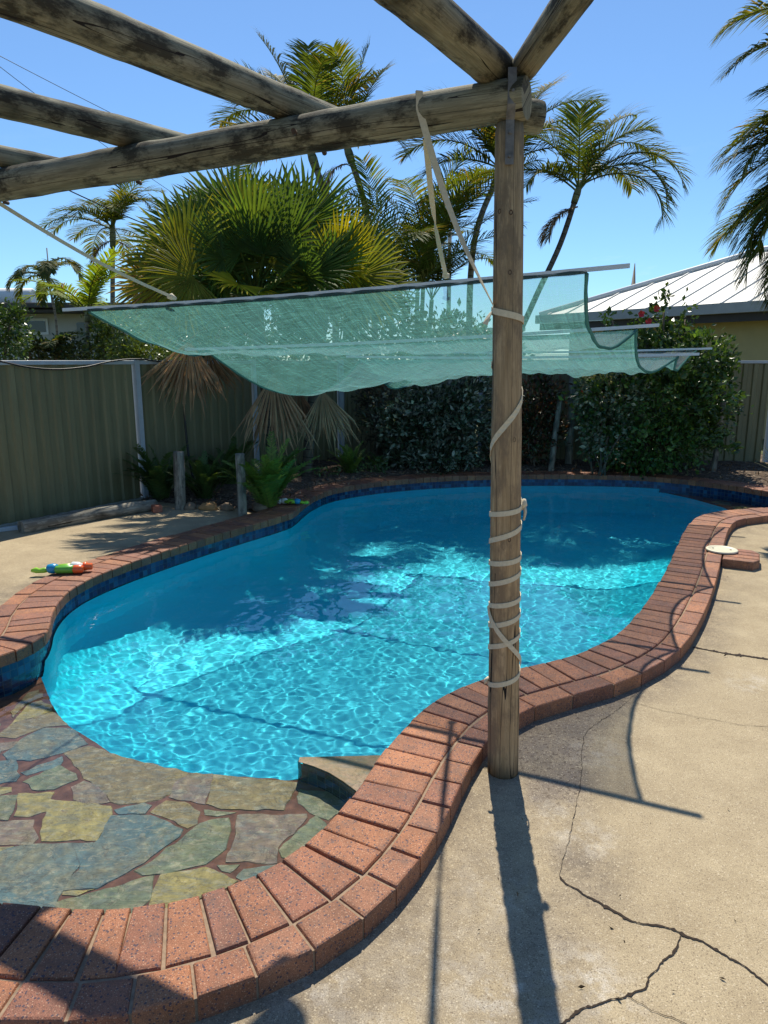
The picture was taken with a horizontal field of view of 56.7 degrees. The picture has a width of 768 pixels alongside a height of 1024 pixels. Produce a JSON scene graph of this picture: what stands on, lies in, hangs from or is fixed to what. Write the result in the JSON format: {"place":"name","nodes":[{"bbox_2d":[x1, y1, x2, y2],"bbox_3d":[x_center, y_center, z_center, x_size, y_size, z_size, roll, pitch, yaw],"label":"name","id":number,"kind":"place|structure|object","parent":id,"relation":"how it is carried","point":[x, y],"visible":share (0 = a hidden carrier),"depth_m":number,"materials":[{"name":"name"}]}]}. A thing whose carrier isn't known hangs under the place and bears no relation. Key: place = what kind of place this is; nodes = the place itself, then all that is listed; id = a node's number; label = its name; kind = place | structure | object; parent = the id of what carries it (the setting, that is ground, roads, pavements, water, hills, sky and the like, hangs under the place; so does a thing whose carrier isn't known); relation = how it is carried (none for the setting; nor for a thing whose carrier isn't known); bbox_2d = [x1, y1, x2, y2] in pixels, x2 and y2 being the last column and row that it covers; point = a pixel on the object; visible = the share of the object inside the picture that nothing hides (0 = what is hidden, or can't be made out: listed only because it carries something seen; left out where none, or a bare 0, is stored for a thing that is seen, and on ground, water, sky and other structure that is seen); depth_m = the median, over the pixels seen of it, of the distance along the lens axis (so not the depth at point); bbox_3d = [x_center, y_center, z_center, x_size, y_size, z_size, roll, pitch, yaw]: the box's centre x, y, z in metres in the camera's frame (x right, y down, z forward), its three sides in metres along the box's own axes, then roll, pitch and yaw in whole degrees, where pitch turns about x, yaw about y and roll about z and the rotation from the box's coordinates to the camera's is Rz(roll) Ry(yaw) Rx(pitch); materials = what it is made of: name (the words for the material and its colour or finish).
{"place":"outdoors","nodes":[
{"label":"outdoors","id":0,"kind":"place"},
{"bbox_2d":[0,67,173,193],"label":"overhead cable","id":1,"kind":"object","parent":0,"point":[99,141],"visible":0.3,"depth_m":22.67,"materials":[{"name":"black rubber"}]},
{"bbox_2d":[70,191,148,225],"bbox_3d":[-6.289,-7.195,16.871,0.026,0.944,6.618,6,13,24],"label":"overhead cable","id":2,"kind":"object","parent":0,"point":[107,207],"visible":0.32,"depth_m":16.46,"materials":[{"name":"black rubber"}]},
{"bbox_2d":[0,56,229,170],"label":"overhead cable","id":3,"kind":"object","parent":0,"point":[60,87],"visible":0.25,"depth_m":23.04,"materials":[{"name":"black rubber"}]},
{"bbox_2d":[0,302,240,359],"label":"cream house","id":4,"kind":"structure","parent":0,"point":[43,320],"depth_m":20.29,"materials":[{"name":"beige paint"}]},
{"bbox_2d":[0,288,37,301],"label":"water tank","id":5,"kind":"object","parent":4,"relation":"on","point":[9,295],"visible":0.38,"depth_m":20.52,"materials":[{"name":"silver metal"}]},
{"bbox_2d":[23,318,49,334],"bbox_3d":[-9.948,-5.297,20.315,0.722,0.450,0.075,0,12,0],"label":"window","id":6,"kind":"structure","parent":4,"relation":"in","point":[41,324],"depth_m":20.28,"materials":[{"name":"grey glass"}]},
{"bbox_2d":[76,323,84,358],"bbox_3d":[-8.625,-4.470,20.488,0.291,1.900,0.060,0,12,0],"label":"door","id":7,"kind":"structure","parent":4,"relation":"in","point":[79,325],"depth_m":20.30,"materials":[{"name":"grey glass"}]},
{"bbox_2d":[150,323,170,347],"bbox_3d":[-6.414,-4.993,20.380,0.576,0.848,0.075,0,12,0],"label":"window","id":8,"kind":"structure","parent":4,"relation":"in","point":[152,323],"depth_m":20.34,"materials":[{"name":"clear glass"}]},
{"bbox_2d":[0,500,767,1023],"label":"concrete ground","id":9,"kind":"structure","parent":0,"point":[590,792],"depth_m":2.43,"materials":[{"name":"beige concrete"}]},
{"bbox_2d":[0,525,17,531],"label":"edging board","id":10,"kind":"object","parent":9,"relation":"on","point":[9,528],"depth_m":6.97,"materials":[{"name":"grey wood"}]},
{"bbox_2d":[17,499,157,533],"bbox_3d":[-3.043,0.034,7.422,0.156,0.150,1.464,10,16,40],"label":"timber log","id":11,"kind":"object","parent":9,"relation":"on","point":[69,518],"visible":0.98,"depth_m":7.30,"materials":[{"name":"grey wood"}]},
{"bbox_2d":[151,504,162,512],"bbox_3d":[-2.506,-0.039,7.840,0.100,0.080,0.110,-6,14,-28],"label":"loose brick","id":12,"kind":"object","parent":9,"relation":"on","point":[156,508],"visible":1,"depth_m":7.80,"materials":[{"name":"brick"}]},
{"bbox_2d":[0,360,340,526],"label":"metal fence","id":13,"kind":"object","parent":9,"relation":"on","point":[68,437],"visible":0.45,"depth_m":8.00,"materials":[{"name":"green metal"}]},
{"bbox_2d":[0,358,212,369],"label":"cable","id":14,"kind":"object","parent":13,"relation":"attached to","point":[83,366],"visible":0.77,"depth_m":7.63,"materials":[{"name":"black rubber"}]},
{"bbox_2d":[183,412,193,477],"bbox_3d":[-2.444,-0.859,8.924,0.131,0.923,0.049,8,14,33],"label":"hose","id":15,"kind":"object","parent":13,"relation":"hanging from","point":[186,436],"visible":0.76,"depth_m":8.93,"materials":[{"name":"black rubber"}]},
{"bbox_2d":[173,451,185,509],"bbox_3d":[-2.284,-0.319,7.949,0.132,0.718,0.125,0,12,0],"label":"post stub","id":16,"kind":"object","parent":9,"relation":"on","point":[179,478],"visible":0.91,"depth_m":7.89,"materials":[{"name":"grey wood"}]},
{"bbox_2d":[184,502,196,509],"bbox_3d":[-2.177,-0.053,8.006,0.133,0.117,0.152,0,12,0],"label":"garden rock","id":17,"kind":"object","parent":9,"relation":"on","point":[190,506],"visible":0.86,"depth_m":7.96,"materials":[{"name":"grey stone"}]},
{"bbox_2d":[198,501,217,510],"bbox_3d":[-1.971,-0.054,7.982,0.225,0.120,0.170,0,12,0],"label":"garden rock","id":18,"kind":"object","parent":9,"relation":"on","point":[210,506],"visible":0.91,"depth_m":7.92,"materials":[{"name":"brown stone"}]},
{"bbox_2d":[219,502,233,510],"bbox_3d":[-1.769,-0.046,7.979,0.151,0.121,0.147,-10,15,-38],"label":"garden rock","id":19,"kind":"object","parent":9,"relation":"on","point":[227,506],"visible":0.94,"depth_m":7.92,"materials":[{"name":"grey stone"}]},
{"bbox_2d":[235,453,246,516],"bbox_3d":[-1.547,-0.273,7.710,0.102,0.725,0.108,0,12,0],"label":"post stub","id":20,"kind":"object","parent":9,"relation":"on","point":[241,490],"visible":0.91,"depth_m":7.67,"materials":[{"name":"grey wood"}]},
{"bbox_2d":[0,0,593,779],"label":"pergola","id":21,"kind":"object","parent":9,"relation":"on","point":[506,104],"visible":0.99,"depth_m":2.61,"materials":[{"name":"brown wood"}]},
{"bbox_2d":[0,202,176,299],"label":"webbing strap","id":22,"kind":"object","parent":21,"relation":"attached to","point":[171,296],"visible":1,"depth_m":4.12,"materials":[{"name":"beige fabric"}]},
{"bbox_2d":[62,263,711,395],"bbox_3d":[0.637,-1.472,6.511,4.112,0.811,5.044,6,13,26],"label":"shade sail","id":23,"kind":"object","parent":21,"relation":"hanging from","point":[633,360],"visible":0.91,"depth_m":4.98,"materials":[{"name":"green fabric"}]},
{"bbox_2d":[423,139,449,278],"bbox_3d":[0.258,-1.377,3.418,0.044,0.332,1.561,2,12,8],"label":"webbing strap","id":24,"kind":"object","parent":21,"relation":"hanging from","point":[445,275],"visible":0.94,"depth_m":3.17,"materials":[{"name":"beige fabric"}]},
{"bbox_2d":[415,90,523,324],"bbox_3d":[0.301,-1.099,2.581,0.440,0.822,0.149,5,13,22],"label":"webbing strap","id":25,"kind":"object","parent":21,"relation":"attached to","point":[443,190],"visible":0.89,"depth_m":2.55,"materials":[{"name":"beige fabric"}]},
{"bbox_2d":[484,361,526,687],"bbox_3d":[0.480,0.075,2.790,0.162,1.305,0.135,0,12,0],"label":"webbing strap","id":26,"kind":"object","parent":21,"relation":"attached to","point":[493,624],"visible":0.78,"depth_m":2.79,"materials":[{"name":"beige fabric"}]},
{"bbox_2d":[0,471,767,1023],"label":"swimming pool","id":27,"kind":"structure","parent":9,"relation":"in","point":[348,877],"depth_m":2.50,"materials":[{"name":"brick"}]},
{"bbox_2d":[31,562,92,573],"bbox_3d":[-2.507,0.434,5.527,0.447,0.084,0.121,-2,12,-8],"label":"water blaster","id":28,"kind":"object","parent":27,"relation":"on","point":[72,567],"visible":1,"depth_m":5.49,"materials":[{"name":"plastic"}]},
{"bbox_2d":[277,498,308,503],"bbox_3d":[-1.053,-0.126,8.182,0.388,0.073,0.105,2,12,8],"label":"water blaster","id":29,"kind":"object","parent":27,"relation":"on","point":[286,501],"visible":0.89,"depth_m":8.15,"materials":[{"name":"plastic"}]},
{"bbox_2d":[0,486,767,912],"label":"water","id":30,"kind":"structure","parent":27,"relation":"in","point":[216,720],"depth_m":4.21,"materials":[{"name":"blue liquid"}]},
{"bbox_2d":[139,456,767,998],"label":"leaf litter","id":31,"kind":"object","parent":9,"relation":"on","point":[459,468],"visible":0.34,"depth_m":9.93,"materials":[{"name":"brown plant"}]},
{"bbox_2d":[706,545,759,570],"bbox_3d":[2.990,0.388,6.117,0.425,0.102,0.410,6,13,26],"label":"skimmer box","id":32,"kind":"object","parent":9,"relation":"on","point":[741,559],"visible":1,"depth_m":6.00,"materials":[{"name":"ceramic"}]},
{"bbox_2d":[702,83,767,314],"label":"palm","id":33,"kind":"object","parent":9,"relation":"on","point":[759,203],"visible":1,"depth_m":6.85,"materials":[{"name":"green plant"}]},
{"bbox_2d":[709,0,767,85],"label":"palm","id":34,"kind":"object","parent":9,"relation":"on","point":[748,14],"visible":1,"depth_m":6.83,"materials":[{"name":"green plant"}]},
{"bbox_2d":[0,0,767,359],"label":"sky","id":35,"kind":"structure","parent":0,"point":[657,54],"materials":[{"name":"blue"}]},
{"bbox_2d":[141,454,767,508],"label":"garden soil","id":36,"kind":"structure","parent":0,"point":[228,492],"depth_m":10.27,"materials":[{"name":"brown soil"}]},
{"bbox_2d":[112,442,196,500],"bbox_3d":[-2.746,-0.492,8.417,0.900,0.722,1.001,0,12,0],"label":"fern","id":37,"kind":"object","parent":36,"relation":"on","point":[156,482],"visible":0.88,"depth_m":8.27,"materials":[{"name":"green plant"}]},
{"bbox_2d":[162,449,246,498],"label":"fern","id":38,"kind":"object","parent":36,"relation":"on","point":[206,481],"visible":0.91,"depth_m":8.38,"materials":[{"name":"green plant"}]},
{"bbox_2d":[192,436,259,483],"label":"fern","id":39,"kind":"object","parent":36,"relation":"on","point":[232,449],"visible":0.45,"depth_m":9.27,"materials":[{"name":"green plant"}]},
{"bbox_2d":[252,501,268,511],"bbox_3d":[-1.388,-0.063,8.001,0.214,0.126,0.197,0,12,0],"label":"garden rock","id":40,"kind":"object","parent":36,"relation":"on","point":[257,507],"visible":0.81,"depth_m":7.93,"materials":[{"name":"grey stone"}]},
{"bbox_2d":[106,157,423,475],"bbox_3d":[-1.351,-2.325,8.739,3.745,4.229,3.406,0,12,0],"label":"fan palm","id":41,"kind":"object","parent":36,"relation":"on","point":[218,239],"visible":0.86,"depth_m":8.13,"materials":[{"name":"green plant"}]},
{"bbox_2d":[215,431,325,507],"bbox_3d":[-1.255,-0.457,7.941,1.221,0.852,1.149,0,12,0],"label":"fern","id":42,"kind":"object","parent":36,"relation":"on","point":[268,481],"visible":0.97,"depth_m":7.89,"materials":[{"name":"green plant"}]},
{"bbox_2d":[313,466,342,476],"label":"ground plant","id":43,"kind":"object","parent":36,"relation":"on","point":[324,472],"visible":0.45,"depth_m":10.03,"materials":[{"name":"green plant"}]},
{"bbox_2d":[325,441,367,472],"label":"fern","id":44,"kind":"object","parent":36,"relation":"on","point":[347,455],"visible":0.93,"depth_m":10.33,"materials":[{"name":"green plant"}]},
{"bbox_2d":[336,454,389,473],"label":"ground plant","id":45,"kind":"object","parent":36,"relation":"on","point":[376,469],"visible":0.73,"depth_m":10.33,"materials":[{"name":"green plant"}]},
{"bbox_2d":[347,367,406,459],"bbox_3d":[-0.090,-1.556,11.107,1.029,1.668,0.858,0,12,0],"label":"twiggy bush","id":46,"kind":"object","parent":36,"relation":"on","point":[365,404],"visible":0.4,"depth_m":11.09,"materials":[{"name":"green plant"}]},
{"bbox_2d":[363,452,393,468],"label":"fern","id":47,"kind":"object","parent":36,"relation":"on","point":[372,460],"visible":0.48,"depth_m":10.50,"materials":[{"name":"green plant"}]},
{"bbox_2d":[358,359,491,475],"bbox_3d":[0.696,-1.360,10.766,2.199,1.900,1.737,0,12,0],"label":"dark hedge","id":48,"kind":"object","parent":36,"relation":"on","point":[464,404],"visible":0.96,"depth_m":10.57,"materials":[{"name":"green plant"}]},
{"bbox_2d":[482,365,573,465],"bbox_3d":[2.203,-1.422,10.867,1.468,1.671,1.037,0,12,0],"label":"croton bush","id":49,"kind":"object","parent":36,"relation":"on","point":[541,414],"visible":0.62,"depth_m":10.71,"materials":[{"name":"green plant"}]},
{"bbox_2d":[340,360,767,461],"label":"metal fence","id":50,"kind":"object","parent":36,"relation":"on","point":[748,430],"visible":0.04,"depth_m":11.41,"materials":[{"name":"green metal"}]},
{"bbox_2d":[548,391,563,471],"bbox_3d":[2.567,-1.184,10.639,0.248,1.238,0.094,-10,16,-40],"label":"garden stake","id":51,"kind":"object","parent":36,"relation":"on","point":[552,456],"visible":0.92,"depth_m":10.61,"materials":[{"name":"grey wood"}]},
{"bbox_2d":[564,366,577,463],"bbox_3d":[2.864,-1.445,10.939,0.182,1.614,0.175,0,12,0],"label":"garden stake","id":52,"kind":"object","parent":36,"relation":"on","point":[569,450],"visible":0.56,"depth_m":10.93,"materials":[{"name":"grey wood"}]},
{"bbox_2d":[491,95,696,331],"bbox_3d":[3.077,-3.455,11.025,3.008,5.472,1.887,0,12,0],"label":"leaning palm","id":53,"kind":"object","parent":36,"relation":"on","point":[590,158],"visible":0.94,"depth_m":10.50,"materials":[{"name":"green plant"}]},
{"bbox_2d":[566,358,654,475],"bbox_3d":[3.139,-1.323,9.979,1.126,1.686,0.962,-8,15,-34],"label":"variegated bush","id":54,"kind":"object","parent":36,"relation":"on","point":[612,400],"visible":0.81,"depth_m":9.83,"materials":[{"name":"green plant"}]},
{"bbox_2d":[558,282,753,479],"bbox_3d":[3.962,-1.885,10.288,2.869,2.851,2.081,-5,13,-20],"label":"hibiscus bush","id":55,"kind":"object","parent":36,"relation":"on","point":[693,400],"visible":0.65,"depth_m":10.10,"materials":[{"name":"green plant"}]},
{"bbox_2d":[711,391,725,471],"bbox_3d":[4.892,-1.135,10.387,0.083,1.249,0.341,9,15,37],"label":"garden stake","id":56,"kind":"object","parent":36,"relation":"on","point":[715,459],"visible":0.42,"depth_m":10.36,"materials":[{"name":"wood"}]},
{"bbox_2d":[437,328,523,400],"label":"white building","id":57,"kind":"structure","parent":0,"point":[465,335],"depth_m":29.13,"materials":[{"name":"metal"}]},
{"bbox_2d":[475,426,763,453],"bbox_3d":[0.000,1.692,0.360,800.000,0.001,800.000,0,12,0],"label":"ground","id":58,"kind":"structure","parent":0,"point":[761,449],"depth_m":14.82,"materials":[{"name":"brown soil"}]},
{"bbox_2d":[0,297,37,359],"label":"rounded bush","id":59,"kind":"object","parent":58,"relation":"on","point":[8,320],"visible":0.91,"depth_m":10.82,"materials":[{"name":"green plant"}]},
{"bbox_2d":[4,257,84,335],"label":"feather palm","id":60,"kind":"object","parent":58,"relation":"on","point":[45,270],"visible":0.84,"depth_m":14.88,"materials":[{"name":"green plant"}]},
{"bbox_2d":[10,328,97,359],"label":"garden shrub","id":61,"kind":"object","parent":58,"relation":"on","point":[70,349],"visible":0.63,"depth_m":12.15,"materials":[{"name":"green plant"}]},
{"bbox_2d":[20,330,88,359],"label":"feather palm","id":62,"kind":"object","parent":58,"relation":"on","point":[49,344],"visible":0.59,"depth_m":12.04,"materials":[{"name":"green plant"}]},
{"bbox_2d":[11,247,130,359],"bbox_3d":[-5.573,-2.970,13.401,2.298,3.704,2.385,0,12,0],"label":"feather palm","id":63,"kind":"object","parent":58,"relation":"on","point":[92,286],"visible":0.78,"depth_m":12.81,"materials":[{"name":"green plant"}]},
{"bbox_2d":[38,178,168,359],"bbox_3d":[-6.995,-5.417,18.225,3.165,6.485,3.204,-6,13,-27],"label":"feather palm","id":64,"kind":"object","parent":58,"relation":"on","point":[120,202],"visible":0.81,"depth_m":17.84,"materials":[{"name":"green plant"}]},
{"bbox_2d":[80,298,153,359],"bbox_3d":[-4.978,-2.574,13.516,1.319,2.871,1.242,0,12,0],"label":"garden shrub","id":65,"kind":"object","parent":58,"relation":"on","point":[104,330],"visible":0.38,"depth_m":13.15,"materials":[{"name":"green plant"}]},
{"bbox_2d":[97,331,186,359],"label":"garden shrub","id":66,"kind":"object","parent":58,"relation":"on","point":[138,350],"visible":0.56,"depth_m":12.53,"materials":[{"name":"green plant"}]},
{"bbox_2d":[207,27,378,359],"bbox_3d":[-1.570,-4.456,12.272,3.047,7.069,3.204,0,12,0],"label":"feather palm","id":67,"kind":"object","parent":58,"relation":"on","point":[308,80],"visible":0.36,"depth_m":11.57,"materials":[{"name":"green plant"}]},
{"bbox_2d":[146,297,532,359],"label":"background trees","id":68,"kind":"object","parent":58,"relation":"on","point":[240,356],"visible":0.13,"depth_m":16.36,"materials":[{"name":"green plant"}]},
{"bbox_2d":[314,34,412,358],"bbox_3d":[-0.556,-4.437,12.375,2.372,6.996,2.117,-9,15,-35],"label":"feather palm","id":69,"kind":"object","parent":58,"relation":"on","point":[339,48],"visible":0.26,"depth_m":11.58,"materials":[{"name":"green plant"}]},
{"bbox_2d":[319,142,546,359],"bbox_3d":[0.549,-3.341,11.784,4.111,5.092,4.149,0,12,0],"label":"cane palm","id":70,"kind":"object","parent":58,"relation":"on","point":[419,237],"visible":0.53,"depth_m":11.11,"materials":[{"name":"green plant"}]},
{"bbox_2d":[446,233,456,324],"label":"power pole","id":71,"kind":"object","parent":58,"relation":"on","point":[448,293],"depth_m":45.90,"materials":[{"name":"wood"}]},
{"bbox_2d":[390,73,608,359],"bbox_3d":[2.060,-4.353,12.419,3.900,6.806,2.807,0,12,0],"label":"feather palm","id":72,"kind":"object","parent":58,"relation":"on","point":[487,137],"visible":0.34,"depth_m":12.44,"materials":[{"name":"green plant"}]},
{"bbox_2d":[631,263,635,284],"bbox_3d":[8.057,-6.639,23.125,0.148,2.757,0.148,-5,13,-22],"label":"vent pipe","id":73,"kind":"object","parent":58,"relation":"on","point":[633,280],"visible":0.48,"depth_m":22.89,"materials":[{"name":"silver metal"}]},
{"bbox_2d":[522,246,767,438],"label":"yellow house","id":74,"kind":"structure","parent":0,"point":[716,297],"depth_m":17.07,"materials":[{"name":"white metal"}]}
]}

